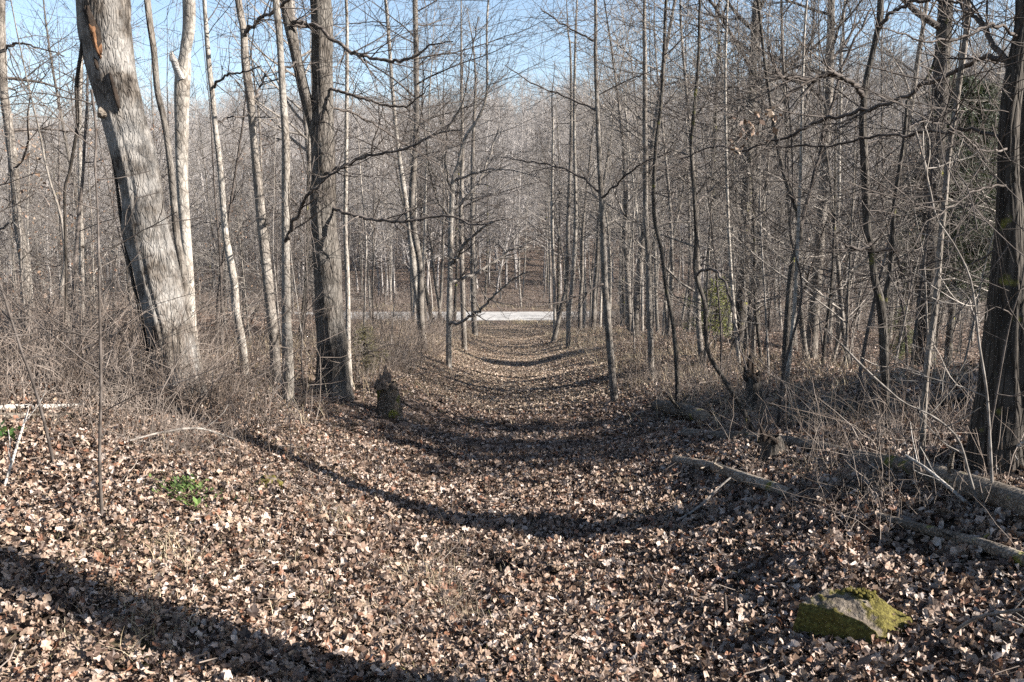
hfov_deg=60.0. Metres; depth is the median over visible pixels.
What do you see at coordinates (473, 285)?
black tree
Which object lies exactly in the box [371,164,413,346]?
sapling
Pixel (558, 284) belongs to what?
stout dark tree
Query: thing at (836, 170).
slender grey tree
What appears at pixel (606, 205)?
slim pale tree
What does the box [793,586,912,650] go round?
mossy rock
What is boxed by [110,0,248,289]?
sapling
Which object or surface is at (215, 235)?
understory tree
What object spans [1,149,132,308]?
understory tree
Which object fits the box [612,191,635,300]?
slender grey tree
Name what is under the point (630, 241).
slim pale tree
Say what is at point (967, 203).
understory tree
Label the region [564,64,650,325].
slim pale tree
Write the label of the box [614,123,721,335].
understory tree
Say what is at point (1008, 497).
log
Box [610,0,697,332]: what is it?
slim pale tree
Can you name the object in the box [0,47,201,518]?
straight sapling
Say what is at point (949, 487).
leaning branch
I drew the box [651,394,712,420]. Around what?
sawn log
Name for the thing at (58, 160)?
sapling
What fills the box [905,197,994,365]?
sapling
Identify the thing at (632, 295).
sapling
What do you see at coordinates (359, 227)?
slender grey tree
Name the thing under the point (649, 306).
smooth grey tree
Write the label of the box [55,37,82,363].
trunk
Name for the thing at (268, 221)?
slender grey tree
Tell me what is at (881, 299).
twin stem tree
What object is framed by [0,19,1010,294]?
woods
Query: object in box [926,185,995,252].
sapling
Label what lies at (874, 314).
slender grey tree
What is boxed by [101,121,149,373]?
clinging vine
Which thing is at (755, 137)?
stout dark tree
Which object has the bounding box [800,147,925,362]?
sapling
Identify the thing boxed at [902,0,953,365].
stout dark tree
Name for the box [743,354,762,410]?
broken stump
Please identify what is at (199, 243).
slender grey tree
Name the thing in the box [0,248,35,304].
sapling
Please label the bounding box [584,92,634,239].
slim pale tree
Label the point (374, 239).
sapling
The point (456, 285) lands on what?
stout dark tree
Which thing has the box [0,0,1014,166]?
sky
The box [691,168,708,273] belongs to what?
slim pale tree
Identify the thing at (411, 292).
slender grey tree
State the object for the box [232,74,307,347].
sapling
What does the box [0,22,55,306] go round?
slim pale tree
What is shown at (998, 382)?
branched sapling
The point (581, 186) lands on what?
stout dark tree
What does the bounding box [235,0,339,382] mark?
mottled tree
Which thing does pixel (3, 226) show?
slim pale tree
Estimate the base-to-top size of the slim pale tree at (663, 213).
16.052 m
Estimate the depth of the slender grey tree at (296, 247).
55.99 m
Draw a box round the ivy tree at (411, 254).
[250,0,539,344]
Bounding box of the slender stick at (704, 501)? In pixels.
[681,477,730,519]
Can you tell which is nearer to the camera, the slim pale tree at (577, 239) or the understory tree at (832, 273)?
the understory tree at (832, 273)
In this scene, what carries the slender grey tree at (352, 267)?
on the ground at (536, 269)
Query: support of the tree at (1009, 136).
on the ground at (536, 269)
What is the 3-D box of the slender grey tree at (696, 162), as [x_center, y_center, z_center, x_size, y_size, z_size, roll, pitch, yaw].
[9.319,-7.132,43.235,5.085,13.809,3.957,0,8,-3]
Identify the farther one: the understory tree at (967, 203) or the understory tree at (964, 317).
the understory tree at (964, 317)
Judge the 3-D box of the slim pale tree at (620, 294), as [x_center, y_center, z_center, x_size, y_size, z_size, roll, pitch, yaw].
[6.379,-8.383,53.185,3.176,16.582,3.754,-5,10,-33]
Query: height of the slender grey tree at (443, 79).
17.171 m
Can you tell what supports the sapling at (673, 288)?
on the ground at (536, 269)
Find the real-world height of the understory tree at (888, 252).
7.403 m
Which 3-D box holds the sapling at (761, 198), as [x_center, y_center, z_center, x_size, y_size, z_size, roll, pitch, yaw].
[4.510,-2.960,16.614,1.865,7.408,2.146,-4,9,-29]
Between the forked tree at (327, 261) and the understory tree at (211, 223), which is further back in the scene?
the understory tree at (211, 223)
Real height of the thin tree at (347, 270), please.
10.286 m
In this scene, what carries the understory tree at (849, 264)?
on the ground at (536, 269)
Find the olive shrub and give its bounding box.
[351,321,389,375]
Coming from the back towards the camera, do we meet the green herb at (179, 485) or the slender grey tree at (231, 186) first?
the slender grey tree at (231, 186)
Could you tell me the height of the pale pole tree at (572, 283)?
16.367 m
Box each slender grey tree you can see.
[0,0,164,327]
[0,195,52,281]
[1,107,58,307]
[2,156,42,253]
[26,1,117,315]
[57,176,100,299]
[69,21,197,227]
[94,201,120,293]
[191,202,204,282]
[202,1,305,316]
[206,125,246,252]
[227,176,250,297]
[256,167,281,286]
[267,28,353,311]
[271,157,301,310]
[337,146,367,259]
[338,159,383,295]
[342,243,361,294]
[353,15,447,322]
[366,26,449,316]
[370,200,403,305]
[373,62,464,326]
[400,75,501,318]
[401,6,501,323]
[407,28,498,246]
[464,189,492,287]
[520,111,587,280]
[537,166,607,325]
[546,119,582,301]
[550,140,622,327]
[557,118,631,315]
[605,0,734,336]
[606,157,658,294]
[612,107,686,326]
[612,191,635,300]
[617,77,692,326]
[622,32,714,312]
[628,2,740,332]
[649,174,680,258]
[659,0,793,238]
[660,52,724,251]
[662,70,734,325]
[666,172,691,291]
[680,132,751,268]
[687,150,773,322]
[690,0,833,338]
[710,0,908,359]
[724,137,795,327]
[735,96,781,271]
[739,0,872,346]
[751,82,809,322]
[773,37,886,330]
[776,20,869,325]
[803,43,877,297]
[829,126,888,329]
[838,0,925,326]
[906,9,987,323]
[954,1,1013,324]
[956,0,1011,331]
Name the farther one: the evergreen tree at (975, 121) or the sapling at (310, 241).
the evergreen tree at (975, 121)
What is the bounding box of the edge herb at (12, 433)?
[0,420,33,441]
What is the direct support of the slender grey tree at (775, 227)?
on the ground at (536, 269)
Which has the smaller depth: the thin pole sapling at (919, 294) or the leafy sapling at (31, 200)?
the thin pole sapling at (919, 294)
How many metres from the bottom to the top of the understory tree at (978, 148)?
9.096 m
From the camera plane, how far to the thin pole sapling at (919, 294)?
10.92 m
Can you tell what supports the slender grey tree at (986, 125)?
on the ground at (536, 269)
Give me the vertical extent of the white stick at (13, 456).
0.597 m
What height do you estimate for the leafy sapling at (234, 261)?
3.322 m
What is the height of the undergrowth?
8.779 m
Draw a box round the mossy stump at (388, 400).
[374,365,403,419]
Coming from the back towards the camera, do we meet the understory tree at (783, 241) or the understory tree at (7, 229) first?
the understory tree at (7, 229)
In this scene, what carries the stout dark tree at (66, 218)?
on the ground at (536, 269)
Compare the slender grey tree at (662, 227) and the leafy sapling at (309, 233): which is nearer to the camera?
the leafy sapling at (309, 233)
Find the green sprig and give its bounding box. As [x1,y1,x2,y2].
[176,496,200,509]
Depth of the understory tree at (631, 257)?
32.51 m
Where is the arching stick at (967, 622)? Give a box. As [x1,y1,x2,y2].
[948,597,1023,637]
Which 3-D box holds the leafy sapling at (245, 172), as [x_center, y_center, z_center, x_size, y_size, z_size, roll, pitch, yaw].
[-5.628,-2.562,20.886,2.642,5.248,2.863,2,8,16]
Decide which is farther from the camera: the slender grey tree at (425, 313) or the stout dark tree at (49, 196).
the stout dark tree at (49, 196)
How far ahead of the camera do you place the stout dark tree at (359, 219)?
95.20 m
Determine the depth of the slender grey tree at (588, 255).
58.05 m
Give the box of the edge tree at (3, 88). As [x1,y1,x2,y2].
[0,0,98,340]
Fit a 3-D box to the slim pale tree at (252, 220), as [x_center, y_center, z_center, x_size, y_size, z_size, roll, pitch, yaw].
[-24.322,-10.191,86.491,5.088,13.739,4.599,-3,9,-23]
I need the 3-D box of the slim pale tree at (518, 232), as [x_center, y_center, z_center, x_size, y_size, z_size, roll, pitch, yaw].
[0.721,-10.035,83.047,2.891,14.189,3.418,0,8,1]
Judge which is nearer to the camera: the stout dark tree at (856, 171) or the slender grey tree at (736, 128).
the slender grey tree at (736, 128)
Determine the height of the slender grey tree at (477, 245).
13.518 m
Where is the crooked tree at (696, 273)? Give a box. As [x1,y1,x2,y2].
[562,0,850,452]
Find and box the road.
[252,311,982,319]
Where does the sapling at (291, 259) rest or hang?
on the ground at (536, 269)
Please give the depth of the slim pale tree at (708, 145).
45.99 m
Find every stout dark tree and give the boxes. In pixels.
[0,123,51,248]
[22,115,94,271]
[38,169,93,254]
[94,129,132,296]
[339,137,388,294]
[352,74,464,324]
[377,89,464,261]
[400,90,504,325]
[464,123,521,300]
[511,82,589,327]
[523,145,563,294]
[550,103,596,266]
[580,67,690,325]
[588,0,807,335]
[647,0,882,350]
[697,0,830,338]
[697,59,814,322]
[702,194,735,290]
[768,102,843,324]
[808,31,906,301]
[840,133,897,318]
[878,88,930,308]
[885,5,977,305]
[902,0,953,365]
[918,0,1010,196]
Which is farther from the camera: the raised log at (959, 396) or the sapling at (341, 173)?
the sapling at (341, 173)
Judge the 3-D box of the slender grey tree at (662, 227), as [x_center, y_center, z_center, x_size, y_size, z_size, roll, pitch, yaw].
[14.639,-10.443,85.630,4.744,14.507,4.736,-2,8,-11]
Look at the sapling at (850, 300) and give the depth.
23.33 m
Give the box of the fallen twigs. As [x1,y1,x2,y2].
[0,352,1018,681]
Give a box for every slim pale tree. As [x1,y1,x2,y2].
[0,1,62,192]
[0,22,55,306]
[0,183,38,260]
[0,188,12,263]
[1,154,46,257]
[32,163,53,298]
[83,171,107,291]
[87,168,115,306]
[176,187,212,303]
[198,124,245,311]
[241,170,274,261]
[337,71,398,317]
[363,170,401,301]
[374,158,406,299]
[379,15,440,321]
[380,1,472,280]
[402,192,440,307]
[454,171,484,302]
[488,169,522,297]
[505,158,533,306]
[507,108,540,296]
[530,134,564,298]
[536,79,613,328]
[546,164,595,284]
[557,43,641,330]
[560,27,641,311]
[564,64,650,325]
[578,156,593,287]
[581,62,640,326]
[582,140,635,256]
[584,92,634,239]
[589,60,630,325]
[591,0,690,330]
[602,19,659,245]
[605,0,733,336]
[608,18,688,326]
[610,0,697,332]
[649,110,687,255]
[649,178,667,285]
[666,71,708,326]
[680,24,741,307]
[682,156,705,308]
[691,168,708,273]
[707,6,780,335]
[715,38,765,295]
[765,51,805,329]
[767,1,879,186]
[778,0,917,342]
[794,49,855,242]
[844,108,904,270]
[872,35,925,315]
[874,51,921,226]
[957,0,1007,322]
[968,0,1008,340]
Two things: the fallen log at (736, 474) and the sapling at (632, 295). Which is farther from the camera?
the sapling at (632, 295)
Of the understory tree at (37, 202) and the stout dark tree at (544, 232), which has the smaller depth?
the understory tree at (37, 202)
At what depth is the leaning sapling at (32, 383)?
5.13 m
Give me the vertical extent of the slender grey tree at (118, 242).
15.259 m
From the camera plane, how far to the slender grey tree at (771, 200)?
57.63 m
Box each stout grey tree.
[177,0,376,289]
[338,115,402,305]
[510,129,571,308]
[515,0,690,330]
[518,84,622,326]
[543,0,712,332]
[549,0,749,336]
[550,0,722,328]
[658,0,791,211]
[835,0,1013,338]
[893,44,968,315]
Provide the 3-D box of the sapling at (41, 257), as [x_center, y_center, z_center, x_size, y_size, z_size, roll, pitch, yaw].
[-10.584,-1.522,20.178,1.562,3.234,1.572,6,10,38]
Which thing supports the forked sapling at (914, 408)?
on the ground at (536, 269)
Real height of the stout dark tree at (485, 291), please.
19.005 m
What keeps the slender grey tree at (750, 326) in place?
on the ground at (536, 269)
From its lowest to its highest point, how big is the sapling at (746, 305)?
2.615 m
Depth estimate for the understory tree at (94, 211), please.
14.71 m
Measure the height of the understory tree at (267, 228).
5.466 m
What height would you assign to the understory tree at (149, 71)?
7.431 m
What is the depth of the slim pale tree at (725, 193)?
55.54 m
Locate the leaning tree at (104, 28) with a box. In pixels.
[75,0,207,399]
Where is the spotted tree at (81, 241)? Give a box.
[0,0,172,328]
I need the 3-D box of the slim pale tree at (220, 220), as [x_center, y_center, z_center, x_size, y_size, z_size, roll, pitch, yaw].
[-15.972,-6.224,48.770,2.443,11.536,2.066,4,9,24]
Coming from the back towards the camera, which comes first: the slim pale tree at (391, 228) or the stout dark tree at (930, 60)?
the slim pale tree at (391, 228)
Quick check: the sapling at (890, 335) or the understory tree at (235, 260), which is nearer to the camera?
the sapling at (890, 335)
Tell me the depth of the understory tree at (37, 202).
23.15 m
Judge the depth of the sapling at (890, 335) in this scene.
21.88 m
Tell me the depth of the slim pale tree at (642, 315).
38.89 m
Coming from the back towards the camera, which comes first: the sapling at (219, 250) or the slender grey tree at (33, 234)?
the slender grey tree at (33, 234)
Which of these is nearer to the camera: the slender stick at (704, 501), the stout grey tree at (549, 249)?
the slender stick at (704, 501)
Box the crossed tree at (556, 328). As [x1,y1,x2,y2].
[515,0,608,341]
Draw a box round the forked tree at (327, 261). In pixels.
[235,0,567,399]
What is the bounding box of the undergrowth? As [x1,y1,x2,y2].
[0,234,1023,643]
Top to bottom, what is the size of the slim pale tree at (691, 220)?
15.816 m
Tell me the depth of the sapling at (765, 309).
12.92 m
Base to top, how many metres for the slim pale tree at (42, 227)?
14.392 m
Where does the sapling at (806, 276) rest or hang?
on the ground at (536, 269)
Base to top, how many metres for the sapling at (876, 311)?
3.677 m
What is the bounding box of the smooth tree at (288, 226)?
[261,0,446,400]
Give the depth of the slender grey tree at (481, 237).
59.32 m
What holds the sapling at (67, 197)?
on the ground at (536, 269)
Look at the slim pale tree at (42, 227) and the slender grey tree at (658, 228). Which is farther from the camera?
the slim pale tree at (42, 227)
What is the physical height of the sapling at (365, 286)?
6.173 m
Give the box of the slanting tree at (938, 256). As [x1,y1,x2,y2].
[784,0,1023,455]
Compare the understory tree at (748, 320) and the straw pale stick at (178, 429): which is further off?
the understory tree at (748, 320)
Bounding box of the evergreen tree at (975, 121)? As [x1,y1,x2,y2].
[867,75,1001,364]
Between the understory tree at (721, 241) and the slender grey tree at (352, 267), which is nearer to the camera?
the understory tree at (721, 241)
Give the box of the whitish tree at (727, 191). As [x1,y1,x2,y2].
[652,0,820,369]
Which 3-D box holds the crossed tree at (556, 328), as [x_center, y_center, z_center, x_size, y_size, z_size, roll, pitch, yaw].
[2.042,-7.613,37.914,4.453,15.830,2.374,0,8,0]
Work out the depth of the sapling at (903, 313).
14.05 m
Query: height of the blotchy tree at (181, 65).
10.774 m
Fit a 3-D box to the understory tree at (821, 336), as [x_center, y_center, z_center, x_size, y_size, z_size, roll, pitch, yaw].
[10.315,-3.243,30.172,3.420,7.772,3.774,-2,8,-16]
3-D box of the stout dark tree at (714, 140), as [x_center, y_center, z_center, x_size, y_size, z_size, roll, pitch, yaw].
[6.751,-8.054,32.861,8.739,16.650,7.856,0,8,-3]
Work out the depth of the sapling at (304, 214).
20.01 m
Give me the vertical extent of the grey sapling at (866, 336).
3.982 m
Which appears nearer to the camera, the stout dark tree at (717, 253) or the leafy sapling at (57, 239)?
the leafy sapling at (57, 239)
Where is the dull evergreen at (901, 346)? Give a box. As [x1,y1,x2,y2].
[876,303,913,363]
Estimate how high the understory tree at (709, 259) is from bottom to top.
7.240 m
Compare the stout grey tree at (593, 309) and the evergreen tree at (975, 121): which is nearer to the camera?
the evergreen tree at (975, 121)
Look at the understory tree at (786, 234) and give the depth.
33.43 m
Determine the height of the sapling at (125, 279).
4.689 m
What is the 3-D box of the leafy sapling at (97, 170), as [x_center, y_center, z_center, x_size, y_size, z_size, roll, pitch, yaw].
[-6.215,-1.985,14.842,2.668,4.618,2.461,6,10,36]
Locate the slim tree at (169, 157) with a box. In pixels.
[144,0,202,375]
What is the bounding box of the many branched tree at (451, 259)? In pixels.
[337,0,611,368]
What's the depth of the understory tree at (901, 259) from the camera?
31.57 m
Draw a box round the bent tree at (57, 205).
[0,0,180,354]
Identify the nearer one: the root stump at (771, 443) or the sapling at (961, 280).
the root stump at (771, 443)
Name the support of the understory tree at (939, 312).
on the ground at (536, 269)
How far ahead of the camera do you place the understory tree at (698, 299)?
17.66 m
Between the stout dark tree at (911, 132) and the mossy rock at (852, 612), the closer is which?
the mossy rock at (852, 612)
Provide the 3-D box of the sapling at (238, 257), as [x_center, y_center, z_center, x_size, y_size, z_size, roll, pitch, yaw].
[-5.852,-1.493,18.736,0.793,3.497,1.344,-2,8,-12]
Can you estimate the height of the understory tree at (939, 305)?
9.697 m
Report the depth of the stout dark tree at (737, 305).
20.13 m
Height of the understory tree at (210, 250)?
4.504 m
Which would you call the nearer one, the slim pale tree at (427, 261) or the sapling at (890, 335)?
the sapling at (890, 335)
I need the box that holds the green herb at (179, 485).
[149,471,237,506]
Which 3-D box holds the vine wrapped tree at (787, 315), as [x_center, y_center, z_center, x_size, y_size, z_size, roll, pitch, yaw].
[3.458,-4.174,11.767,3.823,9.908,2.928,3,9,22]
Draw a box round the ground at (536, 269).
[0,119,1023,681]
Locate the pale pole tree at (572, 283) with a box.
[526,0,623,347]
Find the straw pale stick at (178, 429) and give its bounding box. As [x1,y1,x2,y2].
[129,405,234,449]
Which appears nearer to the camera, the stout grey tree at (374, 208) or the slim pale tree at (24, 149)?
the slim pale tree at (24, 149)
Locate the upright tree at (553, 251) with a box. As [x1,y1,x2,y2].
[506,39,594,330]
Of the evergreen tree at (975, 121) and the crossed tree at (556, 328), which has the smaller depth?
the evergreen tree at (975, 121)
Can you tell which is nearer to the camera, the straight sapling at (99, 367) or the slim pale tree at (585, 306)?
the straight sapling at (99, 367)
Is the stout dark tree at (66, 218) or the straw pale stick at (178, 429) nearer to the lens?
the straw pale stick at (178, 429)
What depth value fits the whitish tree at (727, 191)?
13.86 m
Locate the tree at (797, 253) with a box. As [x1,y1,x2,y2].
[619,0,807,390]
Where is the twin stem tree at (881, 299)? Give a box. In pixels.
[638,0,1014,434]
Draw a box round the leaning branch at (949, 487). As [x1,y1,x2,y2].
[905,421,973,510]
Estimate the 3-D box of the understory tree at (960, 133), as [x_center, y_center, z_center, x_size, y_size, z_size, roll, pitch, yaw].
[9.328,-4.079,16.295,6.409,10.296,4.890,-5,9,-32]
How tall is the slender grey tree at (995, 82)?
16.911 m
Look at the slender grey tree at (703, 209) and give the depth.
53.65 m
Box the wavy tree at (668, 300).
[542,0,821,402]
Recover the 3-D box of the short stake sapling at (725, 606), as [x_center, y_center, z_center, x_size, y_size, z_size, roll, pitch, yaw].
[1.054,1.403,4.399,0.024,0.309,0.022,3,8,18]
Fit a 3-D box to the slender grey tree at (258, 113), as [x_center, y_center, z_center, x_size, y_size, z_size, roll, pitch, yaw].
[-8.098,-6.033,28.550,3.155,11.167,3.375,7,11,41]
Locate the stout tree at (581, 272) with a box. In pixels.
[523,1,807,330]
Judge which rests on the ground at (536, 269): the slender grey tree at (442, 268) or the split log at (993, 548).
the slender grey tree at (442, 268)
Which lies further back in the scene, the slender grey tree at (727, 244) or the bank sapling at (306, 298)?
the slender grey tree at (727, 244)
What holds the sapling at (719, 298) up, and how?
on the ground at (536, 269)
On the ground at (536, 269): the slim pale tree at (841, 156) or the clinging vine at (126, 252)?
the slim pale tree at (841, 156)
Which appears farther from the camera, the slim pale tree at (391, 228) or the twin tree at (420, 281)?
the slim pale tree at (391, 228)
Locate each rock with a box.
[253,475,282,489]
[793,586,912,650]
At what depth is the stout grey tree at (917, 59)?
33.87 m
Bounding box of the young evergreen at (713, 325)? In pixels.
[679,277,749,347]
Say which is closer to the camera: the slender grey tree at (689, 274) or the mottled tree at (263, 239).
the mottled tree at (263, 239)
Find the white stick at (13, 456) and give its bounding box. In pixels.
[1,384,46,491]
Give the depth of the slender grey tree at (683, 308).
52.66 m
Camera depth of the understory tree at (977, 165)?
20.58 m
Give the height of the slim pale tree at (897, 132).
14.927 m
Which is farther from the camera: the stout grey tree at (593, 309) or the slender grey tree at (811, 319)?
the stout grey tree at (593, 309)
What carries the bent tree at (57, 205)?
on the ground at (536, 269)
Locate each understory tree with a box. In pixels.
[0,67,192,328]
[0,87,122,312]
[0,155,31,280]
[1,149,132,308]
[67,11,243,296]
[68,128,130,316]
[88,81,209,298]
[108,36,303,329]
[151,132,213,286]
[175,120,353,332]
[176,122,281,346]
[190,155,260,325]
[192,184,236,307]
[204,219,257,303]
[206,144,310,325]
[206,163,356,313]
[217,0,409,339]
[239,189,291,285]
[281,166,354,294]
[290,224,370,309]
[291,177,358,294]
[537,0,839,364]
[551,0,877,364]
[586,157,676,335]
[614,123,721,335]
[615,0,918,353]
[629,17,908,358]
[639,160,805,335]
[648,0,910,359]
[649,29,854,363]
[677,0,996,367]
[694,0,941,363]
[701,122,859,342]
[704,0,970,364]
[709,129,858,338]
[766,24,981,361]
[770,134,857,348]
[820,129,926,314]
[837,186,948,331]
[838,0,1014,288]
[842,117,968,328]
[842,169,921,325]
[846,0,1015,290]
[864,93,995,359]
[867,257,985,341]
[903,30,1010,317]
[919,8,1014,293]
[926,84,1000,247]
[938,260,984,355]
[943,239,984,346]
[946,193,991,347]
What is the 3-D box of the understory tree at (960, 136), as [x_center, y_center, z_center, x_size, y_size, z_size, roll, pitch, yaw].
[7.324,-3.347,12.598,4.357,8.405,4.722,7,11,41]
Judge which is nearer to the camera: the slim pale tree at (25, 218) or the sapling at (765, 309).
the sapling at (765, 309)
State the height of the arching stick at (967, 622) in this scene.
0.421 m
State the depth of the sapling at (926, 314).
11.97 m
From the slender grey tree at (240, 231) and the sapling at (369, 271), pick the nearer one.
the sapling at (369, 271)
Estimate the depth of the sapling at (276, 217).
16.19 m
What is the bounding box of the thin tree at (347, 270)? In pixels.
[135,0,456,386]
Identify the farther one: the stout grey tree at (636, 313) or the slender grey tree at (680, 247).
the slender grey tree at (680, 247)
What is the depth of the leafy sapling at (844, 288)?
26.45 m
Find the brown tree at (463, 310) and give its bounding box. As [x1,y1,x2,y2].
[350,0,564,349]
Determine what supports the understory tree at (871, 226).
on the ground at (536, 269)
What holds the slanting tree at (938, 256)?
on the ground at (536, 269)
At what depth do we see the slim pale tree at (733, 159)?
36.64 m
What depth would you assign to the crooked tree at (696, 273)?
8.05 m
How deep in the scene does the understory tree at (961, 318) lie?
32.49 m
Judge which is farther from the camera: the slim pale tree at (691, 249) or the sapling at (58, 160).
the slim pale tree at (691, 249)
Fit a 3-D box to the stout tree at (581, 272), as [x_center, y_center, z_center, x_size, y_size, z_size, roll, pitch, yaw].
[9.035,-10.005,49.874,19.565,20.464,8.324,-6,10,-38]
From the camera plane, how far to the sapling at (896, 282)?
15.50 m
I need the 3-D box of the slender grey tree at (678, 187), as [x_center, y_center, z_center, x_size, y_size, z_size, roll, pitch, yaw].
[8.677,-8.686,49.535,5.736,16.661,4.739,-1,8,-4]
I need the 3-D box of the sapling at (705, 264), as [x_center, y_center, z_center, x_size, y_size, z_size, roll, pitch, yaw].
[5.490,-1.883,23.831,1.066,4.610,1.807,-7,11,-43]
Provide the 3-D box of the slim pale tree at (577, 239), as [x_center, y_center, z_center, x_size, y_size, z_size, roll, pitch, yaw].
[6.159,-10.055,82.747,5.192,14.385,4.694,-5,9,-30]
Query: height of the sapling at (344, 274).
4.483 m
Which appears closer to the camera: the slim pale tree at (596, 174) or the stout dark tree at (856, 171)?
the slim pale tree at (596, 174)
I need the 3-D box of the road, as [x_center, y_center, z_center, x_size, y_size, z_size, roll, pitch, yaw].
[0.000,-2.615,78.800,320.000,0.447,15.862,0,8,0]
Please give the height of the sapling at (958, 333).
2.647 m
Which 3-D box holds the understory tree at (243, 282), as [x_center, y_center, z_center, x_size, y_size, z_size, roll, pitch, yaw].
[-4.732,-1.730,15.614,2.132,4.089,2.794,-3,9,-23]
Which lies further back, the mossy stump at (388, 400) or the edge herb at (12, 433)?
the mossy stump at (388, 400)
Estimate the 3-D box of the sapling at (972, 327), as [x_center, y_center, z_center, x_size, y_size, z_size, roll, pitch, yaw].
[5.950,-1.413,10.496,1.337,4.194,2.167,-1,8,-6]
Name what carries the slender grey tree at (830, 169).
on the ground at (536, 269)
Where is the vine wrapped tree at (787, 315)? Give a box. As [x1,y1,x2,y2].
[614,0,923,374]
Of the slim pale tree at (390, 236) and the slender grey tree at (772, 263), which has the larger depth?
the slim pale tree at (390, 236)
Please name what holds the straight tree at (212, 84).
on the ground at (536, 269)
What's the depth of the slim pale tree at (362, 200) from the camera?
39.57 m
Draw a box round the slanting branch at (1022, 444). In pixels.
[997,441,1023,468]
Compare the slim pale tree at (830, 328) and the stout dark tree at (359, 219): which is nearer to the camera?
the slim pale tree at (830, 328)
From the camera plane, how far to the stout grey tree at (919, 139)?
62.19 m
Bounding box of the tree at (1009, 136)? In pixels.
[612,0,1023,475]
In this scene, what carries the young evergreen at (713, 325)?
on the ground at (536, 269)
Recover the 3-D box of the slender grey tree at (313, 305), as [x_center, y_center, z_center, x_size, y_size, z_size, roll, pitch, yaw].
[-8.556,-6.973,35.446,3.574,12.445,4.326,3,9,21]
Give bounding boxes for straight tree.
[131,0,301,375]
[478,0,741,401]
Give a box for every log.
[0,404,78,410]
[0,404,87,420]
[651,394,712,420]
[671,456,794,497]
[680,418,1023,519]
[787,387,971,419]
[869,510,1023,566]
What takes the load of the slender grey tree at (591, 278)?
on the ground at (536, 269)
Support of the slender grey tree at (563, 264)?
on the ground at (536, 269)
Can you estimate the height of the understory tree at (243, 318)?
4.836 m
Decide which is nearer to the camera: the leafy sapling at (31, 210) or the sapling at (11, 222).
the sapling at (11, 222)
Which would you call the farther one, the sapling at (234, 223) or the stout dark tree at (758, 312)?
the stout dark tree at (758, 312)
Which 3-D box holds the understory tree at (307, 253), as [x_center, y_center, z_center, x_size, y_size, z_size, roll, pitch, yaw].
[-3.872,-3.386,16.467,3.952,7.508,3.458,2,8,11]
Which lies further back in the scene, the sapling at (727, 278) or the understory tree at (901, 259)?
the understory tree at (901, 259)
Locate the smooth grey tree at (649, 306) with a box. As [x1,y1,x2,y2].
[553,0,720,382]
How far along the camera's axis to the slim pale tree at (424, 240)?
36.81 m
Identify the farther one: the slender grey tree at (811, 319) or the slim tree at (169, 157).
the slender grey tree at (811, 319)
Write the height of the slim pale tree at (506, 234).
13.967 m
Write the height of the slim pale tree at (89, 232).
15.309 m
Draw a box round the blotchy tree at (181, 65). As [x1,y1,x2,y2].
[169,0,203,371]
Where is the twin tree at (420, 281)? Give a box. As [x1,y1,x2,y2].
[299,0,577,348]
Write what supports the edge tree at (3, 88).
on the ground at (536, 269)
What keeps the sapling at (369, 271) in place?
on the ground at (536, 269)
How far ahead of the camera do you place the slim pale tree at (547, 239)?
92.97 m
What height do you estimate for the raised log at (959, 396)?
0.486 m
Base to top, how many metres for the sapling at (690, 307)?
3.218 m
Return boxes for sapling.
[0,0,120,291]
[0,1,84,331]
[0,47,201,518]
[0,89,104,335]
[0,118,114,325]
[0,141,44,247]
[0,154,134,463]
[0,173,37,289]
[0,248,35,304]
[1,0,172,322]
[6,193,123,302]
[7,207,90,322]
[15,80,215,324]
[33,179,124,324]
[39,92,107,333]
[45,179,106,302]
[47,90,227,328]
[76,167,206,309]
[91,191,193,330]
[109,154,194,333]
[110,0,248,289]
[167,0,281,353]
[168,0,260,354]
[194,125,252,325]
[195,191,280,340]
[196,171,310,337]
[214,193,252,342]
[216,120,312,331]
[225,215,311,347]
[228,91,310,323]
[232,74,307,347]
[239,135,312,352]
[252,130,369,332]
[258,50,366,298]
[260,116,345,399]
[270,36,380,301]
[275,97,372,315]
[297,158,387,329]
[334,39,421,346]
[338,124,399,334]
[342,221,420,337]
[343,216,414,338]
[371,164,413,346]
[600,111,674,351]
[651,27,813,375]
[652,209,692,352]
[665,234,727,343]
[675,42,785,369]
[677,191,735,337]
[677,210,750,371]
[684,0,938,426]
[685,167,777,359]
[696,0,809,358]
[700,233,764,325]
[711,241,784,354]
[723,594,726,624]
[738,99,825,354]
[750,187,841,339]
[751,227,823,349]
[759,226,871,343]
[784,88,977,400]
[791,197,899,342]
[793,201,885,358]
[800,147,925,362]
[805,154,916,351]
[817,313,980,506]
[823,53,985,369]
[834,232,908,361]
[840,124,985,362]
[841,172,956,349]
[849,0,995,371]
[853,27,961,365]
[856,59,993,364]
[861,111,993,508]
[868,221,914,347]
[875,25,990,315]
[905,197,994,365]
[914,105,998,371]
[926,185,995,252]
[941,295,973,358]
[948,202,995,293]
[976,215,1023,476]
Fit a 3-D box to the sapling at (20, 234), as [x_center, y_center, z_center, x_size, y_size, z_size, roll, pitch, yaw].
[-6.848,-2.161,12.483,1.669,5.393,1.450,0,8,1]
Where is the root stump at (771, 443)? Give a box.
[759,424,785,461]
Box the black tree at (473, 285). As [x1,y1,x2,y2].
[423,3,539,335]
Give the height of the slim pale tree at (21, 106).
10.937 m

